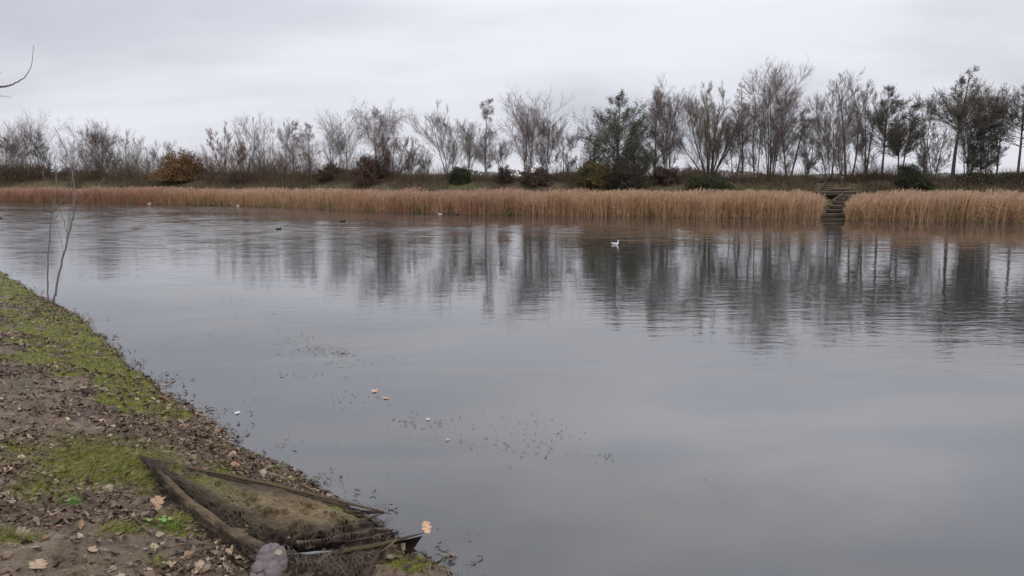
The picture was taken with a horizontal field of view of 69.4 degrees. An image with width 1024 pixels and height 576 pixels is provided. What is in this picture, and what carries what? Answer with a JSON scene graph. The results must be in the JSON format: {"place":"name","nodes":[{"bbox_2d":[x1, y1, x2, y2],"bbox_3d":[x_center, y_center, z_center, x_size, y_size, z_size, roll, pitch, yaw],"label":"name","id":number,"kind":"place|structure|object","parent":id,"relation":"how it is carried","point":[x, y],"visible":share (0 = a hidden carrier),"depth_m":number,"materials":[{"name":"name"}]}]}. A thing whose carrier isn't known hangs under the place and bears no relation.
{"place":"outdoors","nodes":[
{"label":"outdoors","id":0,"kind":"place"},
{"bbox_2d":[0,272,448,575],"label":"bank","id":1,"kind":"structure","parent":0,"point":[54,546],"depth_m":5.21,"materials":[{"name":"brown soil"}]},
{"bbox_2d":[0,45,33,96],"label":"bare tree","id":2,"kind":"object","parent":1,"relation":"on","point":[19,80],"visible":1,"depth_m":6.21,"materials":[{"name":"brown plant"}]},
{"bbox_2d":[16,526,33,537],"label":"fallen leaf","id":3,"kind":"object","parent":1,"relation":"on","point":[20,529],"visible":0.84,"depth_m":3.94,"materials":[{"name":"plant"}]},
{"bbox_2d":[29,559,47,573],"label":"fallen leaf","id":4,"kind":"object","parent":1,"relation":"on","point":[37,563],"visible":1,"depth_m":3.60,"materials":[{"name":"plant"}]},
{"bbox_2d":[38,163,73,299],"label":"sapling","id":5,"kind":"object","parent":1,"relation":"on","point":[50,227],"visible":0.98,"depth_m":13.58,"materials":[{"name":"brown plant"}]},
{"bbox_2d":[53,418,63,424],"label":"fallen leaf","id":6,"kind":"object","parent":1,"relation":"on","point":[59,421],"visible":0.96,"depth_m":6.09,"materials":[{"name":"plant"}]},
{"bbox_2d":[52,127,103,301],"bbox_3d":[-8.042,-1.324,13.552,0.958,3.241,0.576,1,9,6],"label":"sapling","id":7,"kind":"object","parent":1,"relation":"on","point":[61,263],"visible":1,"depth_m":13.59,"materials":[{"name":"brown plant"}]},
{"bbox_2d":[87,546,99,552],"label":"fallen leaf","id":8,"kind":"object","parent":1,"relation":"on","point":[93,549],"visible":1,"depth_m":3.91,"materials":[{"name":"plant"}]},
{"bbox_2d":[101,484,113,489],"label":"fallen leaf","id":9,"kind":"object","parent":1,"relation":"on","point":[107,486],"visible":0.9,"depth_m":4.84,"materials":[{"name":"plant"}]},
{"bbox_2d":[150,543,158,550],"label":"fallen leaf","id":10,"kind":"object","parent":1,"relation":"on","point":[155,545],"visible":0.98,"depth_m":4.00,"materials":[{"name":"plant"}]},
{"bbox_2d":[150,495,164,509],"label":"fallen leaf","id":11,"kind":"object","parent":1,"relation":"on","point":[156,499],"visible":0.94,"depth_m":4.64,"materials":[{"name":"plant"}]},
{"bbox_2d":[146,516,171,523],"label":"seedling","id":12,"kind":"object","parent":1,"relation":"on","point":[163,519],"visible":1,"depth_m":4.32,"materials":[{"name":"green plant"}]},
{"bbox_2d":[157,395,174,404],"bbox_3d":[-3.443,1.116,7.386,0.421,0.029,0.045,8,12,44],"label":"stick","id":13,"kind":"object","parent":1,"relation":"on","point":[167,399],"visible":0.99,"depth_m":7.42,"materials":[{"name":"wood"}]},
{"bbox_2d":[161,560,178,565],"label":"fallen leaf","id":14,"kind":"object","parent":1,"relation":"on","point":[171,563],"visible":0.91,"depth_m":3.86,"materials":[{"name":"plant"}]},
{"bbox_2d":[191,560,204,575],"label":"fallen leaf","id":15,"kind":"object","parent":1,"relation":"on","point":[199,564],"visible":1,"depth_m":3.82,"materials":[{"name":"plant"}]},
{"bbox_2d":[1,276,406,572],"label":"twig debris","id":16,"kind":"object","parent":1,"relation":"on","point":[198,440],"visible":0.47,"depth_m":6.00,"materials":[{"name":"brown plant"}]},
{"bbox_2d":[0,271,428,572],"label":"moss","id":17,"kind":"object","parent":1,"relation":"on","point":[74,374],"visible":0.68,"depth_m":7.95,"materials":[{"name":"green plant"}]},
{"bbox_2d":[0,401,442,574],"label":"grass","id":18,"kind":"structure","parent":1,"relation":"on","point":[181,515],"depth_m":5.07,"materials":[{"name":"green plant"}]},
{"bbox_2d":[230,461,239,466],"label":"fallen leaf","id":19,"kind":"object","parent":1,"relation":"on","point":[233,463],"visible":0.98,"depth_m":5.53,"materials":[{"name":"plant"}]},
{"bbox_2d":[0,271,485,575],"bbox_3d":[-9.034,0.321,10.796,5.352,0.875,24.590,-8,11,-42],"label":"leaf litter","id":20,"kind":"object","parent":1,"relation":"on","point":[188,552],"visible":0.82,"depth_m":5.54,"materials":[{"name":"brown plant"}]},
{"bbox_2d":[260,469,266,476],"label":"fallen leaf","id":21,"kind":"object","parent":1,"relation":"on","point":[262,471],"visible":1,"depth_m":5.44,"materials":[{"name":"plant"}]},
{"bbox_2d":[138,454,423,575],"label":"rowing boat","id":22,"kind":"object","parent":1,"relation":"on","point":[285,509],"visible":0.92,"depth_m":4.54,"materials":[{"name":"wood"}]},
{"bbox_2d":[249,543,287,575],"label":"padded bundle","id":23,"kind":"object","parent":22,"relation":"on","point":[271,559],"visible":1,"depth_m":3.76,"materials":[{"name":"fabric"}]},
{"bbox_2d":[422,521,430,536],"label":"caught leaf","id":24,"kind":"object","parent":22,"relation":"on","point":[426,526],"visible":1,"depth_m":4.56,"materials":[{"name":"plant"}]},
{"bbox_2d":[383,553,395,558],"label":"fallen leaf","id":25,"kind":"object","parent":1,"relation":"on","point":[389,556],"visible":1,"depth_m":4.28,"materials":[{"name":"plant"}]},
{"bbox_2d":[0,180,1022,221],"bbox_3d":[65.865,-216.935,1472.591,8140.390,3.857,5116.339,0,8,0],"label":"bank","id":26,"kind":"structure","parent":0,"point":[537,188],"depth_m":52.89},
{"bbox_2d":[0,136,22,162],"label":"alder tree","id":27,"kind":"object","parent":26,"relation":"on","point":[3,143],"visible":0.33,"depth_m":83.07,"materials":[{"name":"grey plant"}]},
{"bbox_2d":[0,105,67,165],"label":"bare tree","id":28,"kind":"object","parent":26,"relation":"on","point":[22,138],"visible":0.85,"depth_m":80.91,"materials":[{"name":"grey plant"}]},
{"bbox_2d":[0,160,71,180],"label":"thicket","id":29,"kind":"object","parent":26,"relation":"on","point":[32,168],"visible":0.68,"depth_m":78.06,"materials":[{"name":"brown plant"}]},
{"bbox_2d":[26,135,48,175],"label":"alder tree","id":30,"kind":"object","parent":26,"relation":"on","point":[34,153],"visible":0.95,"depth_m":78.82,"materials":[{"name":"grey plant"}]},
{"bbox_2d":[30,130,61,174],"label":"bare tree","id":31,"kind":"object","parent":26,"relation":"on","point":[38,135],"visible":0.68,"depth_m":80.18,"materials":[{"name":"grey plant"}]},
{"bbox_2d":[49,135,84,174],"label":"bare tree","id":32,"kind":"object","parent":26,"relation":"on","point":[66,156],"visible":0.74,"depth_m":80.64,"materials":[{"name":"grey plant"}]},
{"bbox_2d":[55,167,79,176],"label":"round bush","id":33,"kind":"object","parent":26,"relation":"on","point":[64,171],"visible":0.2,"depth_m":82.69,"materials":[{"name":"brown plant"}]},
{"bbox_2d":[66,137,100,175],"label":"bare tree","id":34,"kind":"object","parent":26,"relation":"on","point":[81,154],"visible":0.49,"depth_m":76.99,"materials":[{"name":"grey plant"}]},
{"bbox_2d":[60,118,122,173],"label":"bare tree","id":35,"kind":"object","parent":26,"relation":"on","point":[101,143],"visible":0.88,"depth_m":75.15,"materials":[{"name":"grey plant"}]},
{"bbox_2d":[92,150,126,174],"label":"bare tree","id":36,"kind":"object","parent":26,"relation":"on","point":[109,158],"visible":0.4,"depth_m":76.65,"materials":[{"name":"grey plant"}]},
{"bbox_2d":[114,125,132,169],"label":"bare tree","id":37,"kind":"object","parent":26,"relation":"on","point":[127,135],"visible":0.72,"depth_m":76.36,"materials":[{"name":"grey plant"}]},
{"bbox_2d":[124,131,144,171],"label":"bare tree","id":38,"kind":"object","parent":26,"relation":"on","point":[140,142],"visible":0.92,"depth_m":75.27,"materials":[{"name":"grey plant"}]},
{"bbox_2d":[135,145,157,172],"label":"bare tree","id":39,"kind":"object","parent":26,"relation":"on","point":[153,149],"visible":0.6,"depth_m":75.78,"materials":[{"name":"grey plant"}]},
{"bbox_2d":[148,140,176,173],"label":"bare tree","id":40,"kind":"object","parent":26,"relation":"on","point":[169,145],"visible":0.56,"depth_m":77.33,"materials":[{"name":"grey plant"}]},
{"bbox_2d":[147,146,220,181],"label":"bush","id":41,"kind":"object","parent":26,"relation":"on","point":[175,169],"visible":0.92,"depth_m":69.93,"materials":[{"name":"brown plant"}]},
{"bbox_2d":[180,121,251,176],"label":"bare willow","id":42,"kind":"object","parent":26,"relation":"on","point":[224,154],"visible":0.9,"depth_m":70.39,"materials":[{"name":"grey plant"}]},
{"bbox_2d":[216,170,254,183],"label":"scrub bush","id":43,"kind":"object","parent":26,"relation":"on","point":[227,178],"visible":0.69,"depth_m":67.03,"materials":[{"name":"brown plant"}]},
{"bbox_2d":[213,115,264,173],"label":"bare tree","id":44,"kind":"object","parent":26,"relation":"on","point":[234,150],"visible":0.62,"depth_m":70.77,"materials":[{"name":"grey plant"}]},
{"bbox_2d":[233,112,277,172],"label":"bare tree","id":45,"kind":"object","parent":26,"relation":"on","point":[253,144],"visible":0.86,"depth_m":68.42,"materials":[{"name":"grey plant"}]},
{"bbox_2d":[262,118,305,171],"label":"bare tree","id":46,"kind":"object","parent":26,"relation":"on","point":[280,136],"visible":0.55,"depth_m":67.92,"materials":[{"name":"grey plant"}]},
{"bbox_2d":[273,121,315,172],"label":"birch tree","id":47,"kind":"object","parent":26,"relation":"on","point":[290,145],"visible":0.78,"depth_m":65.54,"materials":[{"name":"grey plant"}]},
{"bbox_2d":[292,122,331,169],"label":"birch tree","id":48,"kind":"object","parent":26,"relation":"on","point":[308,142],"visible":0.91,"depth_m":65.18,"materials":[{"name":"grey plant"}]},
{"bbox_2d":[311,162,346,181],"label":"scrub bush","id":49,"kind":"object","parent":26,"relation":"on","point":[327,172],"visible":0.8,"depth_m":61.88,"materials":[{"name":"brown plant"}]},
{"bbox_2d":[320,121,350,167],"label":"bare tree","id":50,"kind":"object","parent":26,"relation":"on","point":[331,145],"visible":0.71,"depth_m":64.32,"materials":[{"name":"grey plant"}]},
{"bbox_2d":[313,109,370,167],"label":"bare tree","id":51,"kind":"object","parent":26,"relation":"on","point":[341,144],"visible":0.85,"depth_m":64.49,"materials":[{"name":"grey plant"}]},
{"bbox_2d":[340,147,399,184],"bbox_3d":[-11.086,-9.415,58.124,4.466,3.350,4.255,-5,10,-30],"label":"red bush","id":52,"kind":"object","parent":26,"relation":"on","point":[366,173],"visible":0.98,"depth_m":57.56,"materials":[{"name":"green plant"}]},
{"bbox_2d":[347,98,411,159],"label":"birch tree","id":53,"kind":"object","parent":26,"relation":"on","point":[382,118],"visible":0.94,"depth_m":58.84,"materials":[{"name":"grey plant"}]},
{"bbox_2d":[373,126,420,178],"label":"bare tree","id":54,"kind":"object","parent":26,"relation":"on","point":[394,147],"visible":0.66,"depth_m":59.48,"materials":[{"name":"grey plant"}]},
{"bbox_2d":[395,137,425,177],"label":"bare tree","id":55,"kind":"object","parent":26,"relation":"on","point":[410,156],"visible":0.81,"depth_m":58.80,"materials":[{"name":"grey plant"}]},
{"bbox_2d":[0,185,829,218],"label":"reed bed","id":56,"kind":"object","parent":26,"relation":"on","point":[753,203],"visible":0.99,"depth_m":47.20,"materials":[{"name":"plant"}]},
{"bbox_2d":[415,147,434,176],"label":"bare tree","id":57,"kind":"object","parent":26,"relation":"on","point":[427,162],"visible":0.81,"depth_m":58.47,"materials":[{"name":"grey plant"}]},
{"bbox_2d":[406,98,476,176],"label":"bare tree","id":58,"kind":"object","parent":26,"relation":"on","point":[453,150],"visible":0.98,"depth_m":56.15,"materials":[{"name":"grey plant"}]},
{"bbox_2d":[447,166,473,183],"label":"ivy bush","id":59,"kind":"object","parent":26,"relation":"on","point":[461,175],"visible":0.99,"depth_m":53.97,"materials":[{"name":"green plant"}]},
{"bbox_2d":[455,118,480,171],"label":"bare tree","id":60,"kind":"object","parent":26,"relation":"on","point":[467,133],"visible":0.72,"depth_m":57.58,"materials":[{"name":"grey plant"}]},
{"bbox_2d":[461,98,510,175],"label":"birch tree","id":61,"kind":"object","parent":26,"relation":"on","point":[480,155],"visible":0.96,"depth_m":55.07,"materials":[{"name":"grey plant"}]},
{"bbox_2d":[485,140,515,173],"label":"bare tree","id":62,"kind":"object","parent":26,"relation":"on","point":[501,154],"visible":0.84,"depth_m":53.95,"materials":[{"name":"grey plant"}]},
{"bbox_2d":[493,165,514,183],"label":"scrub bush","id":63,"kind":"object","parent":26,"relation":"on","point":[503,176],"visible":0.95,"depth_m":52.87,"materials":[{"name":"brown plant"}]},
{"bbox_2d":[0,136,1023,208],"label":"undergrowth","id":64,"kind":"object","parent":26,"relation":"on","point":[285,178],"visible":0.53,"depth_m":59.18,"materials":[{"name":"brown plant"}]},
{"bbox_2d":[517,165,554,186],"bbox_3d":[1.670,-7.826,52.094,2.730,1.640,2.693,0,8,0],"label":"scrub bush","id":65,"kind":"object","parent":26,"relation":"on","point":[535,177],"visible":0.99,"depth_m":51.67,"materials":[{"name":"brown plant"}]},
{"bbox_2d":[496,84,576,172],"bbox_3d":[1.790,-11.233,53.650,6.156,7.360,6.494,0,8,0],"label":"bare tree","id":66,"kind":"object","parent":26,"relation":"on","point":[531,128],"visible":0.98,"depth_m":52.99,"materials":[{"name":"grey plant"}]},
{"bbox_2d":[519,106,582,171],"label":"bare tree","id":67,"kind":"object","parent":26,"relation":"on","point":[548,151],"visible":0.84,"depth_m":53.84,"materials":[{"name":"grey plant"}]},
{"bbox_2d":[551,132,579,171],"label":"bare tree","id":68,"kind":"object","parent":26,"relation":"on","point":[569,140],"visible":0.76,"depth_m":56.53,"materials":[{"name":"grey plant"}]},
{"bbox_2d":[572,161,610,191],"bbox_3d":[5.360,-7.333,49.352,2.497,2.524,3.961,-3,9,-18],"label":"green bush","id":69,"kind":"object","parent":26,"relation":"on","point":[576,184],"visible":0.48,"depth_m":49.17,"materials":[{"name":"green plant"}]},
{"bbox_2d":[563,134,622,189],"bbox_3d":[5.718,-8.402,50.044,3.685,4.045,4.802,-3,9,-18],"label":"yellow bush","id":70,"kind":"object","parent":26,"relation":"on","point":[595,167],"visible":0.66,"depth_m":49.10,"materials":[{"name":"green plant"}]},
{"bbox_2d":[216,169,1005,178],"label":"distant wood","id":71,"kind":"object","parent":26,"relation":"on","point":[944,174],"visible":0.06,"depth_m":342.61,"materials":[{"name":"green plant"}]},
{"bbox_2d":[566,89,665,167],"bbox_3d":[7.048,-10.789,52.263,7.050,6.820,10.057,5,10,32],"label":"alder tree","id":72,"kind":"object","parent":26,"relation":"on","point":[611,122],"visible":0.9,"depth_m":51.82,"materials":[{"name":"green plant"}]},
{"bbox_2d":[598,155,656,191],"bbox_3d":[7.365,-7.412,49.099,4.574,2.844,4.519,0,8,0],"label":"dark bush","id":73,"kind":"object","parent":26,"relation":"on","point":[626,177],"visible":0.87,"depth_m":48.45,"materials":[{"name":"green plant"}]},
{"bbox_2d":[611,141,661,175],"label":"alder tree","id":74,"kind":"object","parent":26,"relation":"on","point":[651,159],"visible":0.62,"depth_m":51.07,"materials":[{"name":"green plant"}]},
{"bbox_2d":[640,86,678,177],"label":"birch tree","id":75,"kind":"object","parent":26,"relation":"on","point":[649,143],"visible":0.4,"depth_m":52.63,"materials":[{"name":"grey plant"}]},
{"bbox_2d":[648,165,684,184],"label":"scrub bush","id":76,"kind":"object","parent":26,"relation":"on","point":[664,175],"visible":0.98,"depth_m":49.92,"materials":[{"name":"brown plant"}]},
{"bbox_2d":[631,74,703,168],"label":"bare tree","id":77,"kind":"object","parent":26,"relation":"on","point":[666,142],"visible":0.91,"depth_m":51.52,"materials":[{"name":"grey plant"}]},
{"bbox_2d":[681,175,736,191],"bbox_3d":[12.985,-6.830,48.664,3.755,1.331,3.776,0,8,0],"label":"juniper bush","id":78,"kind":"object","parent":26,"relation":"on","point":[708,183],"visible":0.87,"depth_m":48.01,"materials":[{"name":"green plant"}]},
{"bbox_2d":[666,79,760,174],"bbox_3d":[14.108,-11.045,52.093,6.574,7.374,5.844,0,8,0],"label":"bare willow","id":79,"kind":"object","parent":26,"relation":"on","point":[713,144],"visible":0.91,"depth_m":52.03,"materials":[{"name":"grey plant"}]},
{"bbox_2d":[721,112,757,178],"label":"bare tree","id":80,"kind":"object","parent":26,"relation":"on","point":[728,125],"visible":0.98,"depth_m":50.03,"materials":[{"name":"grey plant"}]},
{"bbox_2d":[723,82,756,177],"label":"tree","id":81,"kind":"object","parent":26,"relation":"on","point":[734,110],"visible":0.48,"depth_m":52.72,"materials":[{"name":"grey plant"}]},
{"bbox_2d":[739,99,771,176],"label":"bare tree","id":82,"kind":"object","parent":26,"relation":"on","point":[753,149],"visible":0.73,"depth_m":50.89,"materials":[{"name":"grey plant"}]},
{"bbox_2d":[738,54,819,180],"bbox_3d":[18.074,-11.363,49.797,5.572,8.643,6.140,0,8,0],"label":"bare tree","id":83,"kind":"object","parent":26,"relation":"on","point":[787,103],"visible":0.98,"depth_m":49.96,"materials":[{"name":"grey plant"}]},
{"bbox_2d":[757,96,816,176],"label":"tree","id":84,"kind":"object","parent":26,"relation":"on","point":[794,137],"visible":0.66,"depth_m":50.71,"materials":[{"name":"grey plant"}]},
{"bbox_2d":[798,117,826,177],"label":"bare tree","id":85,"kind":"object","parent":26,"relation":"on","point":[805,154],"visible":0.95,"depth_m":49.75,"materials":[{"name":"grey plant"}]},
{"bbox_2d":[796,90,868,181],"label":"bare tree","id":86,"kind":"object","parent":26,"relation":"on","point":[820,127],"visible":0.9,"depth_m":49.10,"materials":[{"name":"grey plant"}]},
{"bbox_2d":[813,181,858,216],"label":"timber steps","id":87,"kind":"structure","parent":26,"relation":"on","point":[839,203],"depth_m":45.02,"materials":[{"name":"wood"}]},
{"bbox_2d":[820,110,862,180],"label":"bare tree","id":88,"kind":"object","parent":26,"relation":"on","point":[838,143],"visible":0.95,"depth_m":48.32,"materials":[{"name":"grey plant"}]},
{"bbox_2d":[826,67,874,179],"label":"bare tree","id":89,"kind":"object","parent":26,"relation":"on","point":[849,97],"visible":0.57,"depth_m":49.73,"materials":[{"name":"grey plant"}]},
{"bbox_2d":[847,81,889,182],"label":"bare tree","id":90,"kind":"object","parent":26,"relation":"on","point":[865,160],"visible":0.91,"depth_m":48.49,"materials":[{"name":"grey plant"}]},
{"bbox_2d":[846,83,924,180],"bbox_3d":[24.518,-10.064,48.363,3.497,6.490,4.825,-7,11,-38],"label":"alder tree","id":91,"kind":"object","parent":26,"relation":"on","point":[880,120],"visible":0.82,"depth_m":47.84,"materials":[{"name":"green plant"}]},
{"bbox_2d":[875,101,932,175],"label":"alder tree","id":92,"kind":"object","parent":26,"relation":"on","point":[896,144],"visible":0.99,"depth_m":46.73,"materials":[{"name":"green plant"}]},
{"bbox_2d":[888,160,928,187],"bbox_3d":[24.758,-7.054,45.892,2.557,1.971,2.452,0,8,0],"label":"ivy bush","id":93,"kind":"object","parent":26,"relation":"on","point":[907,172],"visible":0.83,"depth_m":45.69,"materials":[{"name":"green plant"}]},
{"bbox_2d":[903,171,936,190],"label":"ivy bush","id":94,"kind":"object","parent":26,"relation":"on","point":[924,183],"visible":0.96,"depth_m":45.02,"materials":[{"name":"green plant"}]},
{"bbox_2d":[905,91,952,172],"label":"bare tree","id":95,"kind":"object","parent":26,"relation":"on","point":[923,148],"visible":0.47,"depth_m":48.35,"materials":[{"name":"grey plant"}]},
{"bbox_2d":[842,187,1023,222],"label":"reed bed","id":96,"kind":"object","parent":26,"relation":"on","point":[957,205],"visible":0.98,"depth_m":40.14,"materials":[{"name":"plant"}]},
{"bbox_2d":[911,121,961,179],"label":"bare tree","id":97,"kind":"object","parent":26,"relation":"on","point":[937,149],"visible":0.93,"depth_m":47.03,"materials":[{"name":"grey plant"}]},
{"bbox_2d":[918,66,1014,180],"bbox_3d":[28.478,-10.324,46.942,4.632,7.433,5.159,0,8,0],"label":"alder tree","id":98,"kind":"object","parent":26,"relation":"on","point":[963,111],"visible":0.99,"depth_m":46.22,"materials":[{"name":"green plant"}]},
{"bbox_2d":[935,80,1015,174],"bbox_3d":[29.633,-10.096,47.729,4.567,6.733,5.244,-4,10,-27],"label":"bare tree","id":99,"kind":"object","parent":26,"relation":"on","point":[964,145],"visible":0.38,"depth_m":47.15,"materials":[{"name":"plant"}]},
{"bbox_2d":[950,169,1003,183],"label":"scrub bush","id":100,"kind":"object","parent":26,"relation":"on","point":[974,176],"visible":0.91,"depth_m":44.98,"materials":[{"name":"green plant"}]},
{"bbox_2d":[960,93,1009,173],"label":"alder tree","id":101,"kind":"object","parent":26,"relation":"on","point":[982,162],"visible":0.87,"depth_m":46.26,"materials":[{"name":"green plant"}]},
{"bbox_2d":[961,84,1023,172],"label":"alder tree","id":102,"kind":"object","parent":26,"relation":"on","point":[1015,114],"visible":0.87,"depth_m":45.65,"materials":[{"name":"green plant"}]},
{"bbox_2d":[990,83,1022,173],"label":"bare tree","id":103,"kind":"object","parent":26,"relation":"on","point":[1005,92],"visible":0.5,"depth_m":46.31,"materials":[{"name":"grey plant"}]},
{"bbox_2d":[999,172,1023,183],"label":"scrub bush","id":104,"kind":"object","parent":26,"relation":"on","point":[1017,175],"visible":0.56,"depth_m":44.33,"materials":[{"name":"green plant"}]},
{"bbox_2d":[0,202,1023,575],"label":"water","id":105,"kind":"structure","parent":0,"point":[772,396],"depth_m":9.07,"materials":[{"name":"grey liquid"}]},
{"bbox_2d":[13,270,867,534],"bbox_3d":[-3.813,0.154,14.543,9.299,0.059,20.278,-8,12,-43],"label":"floating weed","id":106,"kind":"object","parent":105,"relation":"on","point":[412,411],"visible":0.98,"depth_m":7.19,"materials":[{"name":"brown plant"}]},
{"bbox_2d":[0,0,1023,177],"label":"sky","id":107,"kind":"structure","parent":0,"point":[166,70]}
]}

